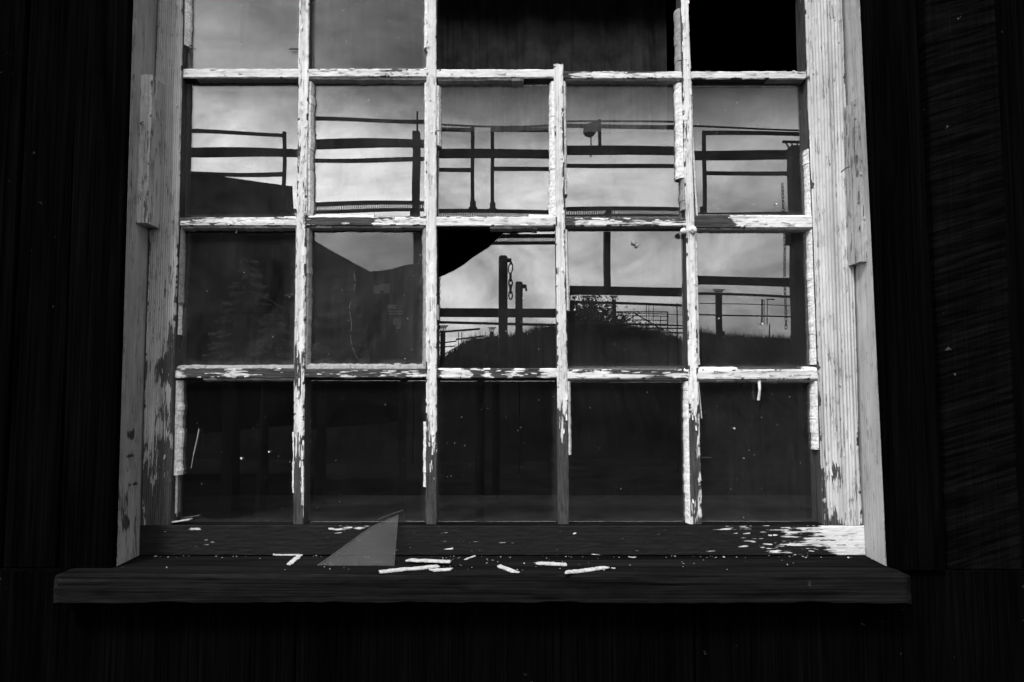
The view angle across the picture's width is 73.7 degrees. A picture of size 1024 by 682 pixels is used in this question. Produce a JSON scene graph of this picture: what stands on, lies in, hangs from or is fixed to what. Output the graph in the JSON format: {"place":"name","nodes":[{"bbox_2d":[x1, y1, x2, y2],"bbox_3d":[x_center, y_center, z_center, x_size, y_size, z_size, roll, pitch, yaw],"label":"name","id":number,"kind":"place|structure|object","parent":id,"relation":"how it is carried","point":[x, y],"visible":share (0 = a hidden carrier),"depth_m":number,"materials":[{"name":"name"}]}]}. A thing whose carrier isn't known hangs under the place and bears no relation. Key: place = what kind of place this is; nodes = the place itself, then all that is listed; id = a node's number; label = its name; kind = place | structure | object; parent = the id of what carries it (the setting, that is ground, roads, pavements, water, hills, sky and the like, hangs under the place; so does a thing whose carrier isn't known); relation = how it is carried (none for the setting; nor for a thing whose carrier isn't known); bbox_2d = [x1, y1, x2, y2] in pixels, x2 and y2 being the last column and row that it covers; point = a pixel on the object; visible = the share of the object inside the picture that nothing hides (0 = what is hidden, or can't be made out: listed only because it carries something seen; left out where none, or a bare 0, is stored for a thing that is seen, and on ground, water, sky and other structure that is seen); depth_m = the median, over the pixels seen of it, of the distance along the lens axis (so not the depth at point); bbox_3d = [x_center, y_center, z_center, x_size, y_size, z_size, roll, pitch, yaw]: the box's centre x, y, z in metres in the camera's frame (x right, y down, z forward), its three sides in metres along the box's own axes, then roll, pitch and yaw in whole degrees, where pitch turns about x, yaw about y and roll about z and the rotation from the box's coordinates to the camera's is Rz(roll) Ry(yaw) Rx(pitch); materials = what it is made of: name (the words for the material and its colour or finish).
{"place":"outdoors","nodes":[
{"label":"outdoors","id":0,"kind":"place"},
{"bbox_2d":[0,0,1023,681],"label":"shed","id":1,"kind":"structure","parent":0,"point":[960,618],"depth_m":2.79,"materials":[{"name":"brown wood"}]},
{"bbox_2d":[183,495,812,520],"bbox_3d":[0.000,0.348,1.372,2.600,0.030,0.295,0,-4,0],"label":"bench top","id":2,"kind":"object","parent":1,"relation":"attached to","point":[544,507],"visible":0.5,"depth_m":1.37,"materials":[{"name":"wood"}]},
{"bbox_2d":[53,0,945,603],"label":"window","id":3,"kind":"structure","parent":1,"relation":"attached to","point":[875,524],"depth_m":1.14,"materials":[{"name":"white paint"}]},
{"bbox_2d":[172,518,192,522],"bbox_3d":[-0.556,0.302,1.149,0.035,0.007,0.010,0,-4,0],"label":"paint chip","id":4,"kind":"object","parent":3,"relation":"on","point":[182,520],"visible":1,"depth_m":1.14,"materials":[{"name":"white paint"}]},
{"bbox_2d":[273,554,298,555],"bbox_3d":[-0.376,0.355,1.137,0.045,0.003,0.008,0,-4,0],"label":"putty flake","id":5,"kind":"object","parent":3,"relation":"on","point":[285,554],"visible":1,"depth_m":1.13,"materials":[{"name":"paint"}]},
{"bbox_2d":[287,554,302,564],"bbox_3d":[-0.351,0.353,1.104,0.011,0.003,0.071,0,-4,-2],"label":"putty flake","id":6,"kind":"object","parent":3,"relation":"on","point":[293,560],"visible":1,"depth_m":1.10,"materials":[{"name":"paint"}]},
{"bbox_2d":[317,515,397,565],"bbox_3d":[-0.246,0.322,1.105,0.122,0.069,0.066,0,-4,0],"label":"glass shard","id":7,"kind":"object","parent":3,"relation":"on","point":[352,540],"visible":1,"depth_m":1.09,"materials":[{"name":"glass"}]},
{"bbox_2d":[379,565,439,572],"bbox_3d":[-0.157,0.349,1.046,0.093,0.003,0.018,2,-4,-22],"label":"putty flake","id":8,"kind":"object","parent":3,"relation":"on","point":[409,568],"visible":1,"depth_m":1.04,"materials":[{"name":"paint"}]},
{"bbox_2d":[405,558,449,562],"bbox_3d":[-0.132,0.349,1.085,0.073,0.002,0.018,-1,-4,9],"label":"putty flake","id":9,"kind":"object","parent":3,"relation":"on","point":[427,560],"visible":1,"depth_m":1.08,"materials":[{"name":"paint"}]},
{"bbox_2d":[429,568,452,571],"bbox_3d":[-0.108,0.348,1.040,0.037,0.002,0.016,0,-4,-7],"label":"putty flake","id":10,"kind":"object","parent":3,"relation":"on","point":[442,569],"visible":1,"depth_m":1.04,"materials":[{"name":"paint"}]},
{"bbox_2d":[154,555,851,570],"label":"paint crumbs","id":11,"kind":"object","parent":3,"relation":"on","point":[524,563],"visible":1,"depth_m":1.12,"materials":[{"name":"white paint"}]},
{"bbox_2d":[497,565,519,572],"bbox_3d":[-0.007,0.348,1.044,0.012,0.003,0.056,2,-5,-32],"label":"putty flake","id":12,"kind":"object","parent":3,"relation":"on","point":[508,569],"visible":1,"depth_m":1.04,"materials":[{"name":"paint"}]},
{"bbox_2d":[536,562,566,565],"bbox_3d":[0.063,0.351,1.078,0.050,0.002,0.019,-1,-4,12],"label":"putty flake","id":13,"kind":"object","parent":3,"relation":"on","point":[552,563],"visible":1,"depth_m":1.07,"materials":[{"name":"paint"}]},
{"bbox_2d":[565,566,609,573],"bbox_3d":[0.112,0.348,1.038,0.079,0.003,0.016,2,-4,-25],"label":"putty flake","id":14,"kind":"object","parent":3,"relation":"on","point":[586,569],"visible":1,"depth_m":1.04,"materials":[{"name":"paint"}]},
{"bbox_2d":[426,0,666,132],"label":"hanging cloth","id":15,"kind":"object","parent":1,"relation":"hanging from","point":[598,35],"visible":0.84,"depth_m":1.35,"materials":[{"name":"grey fabric"}]}
]}

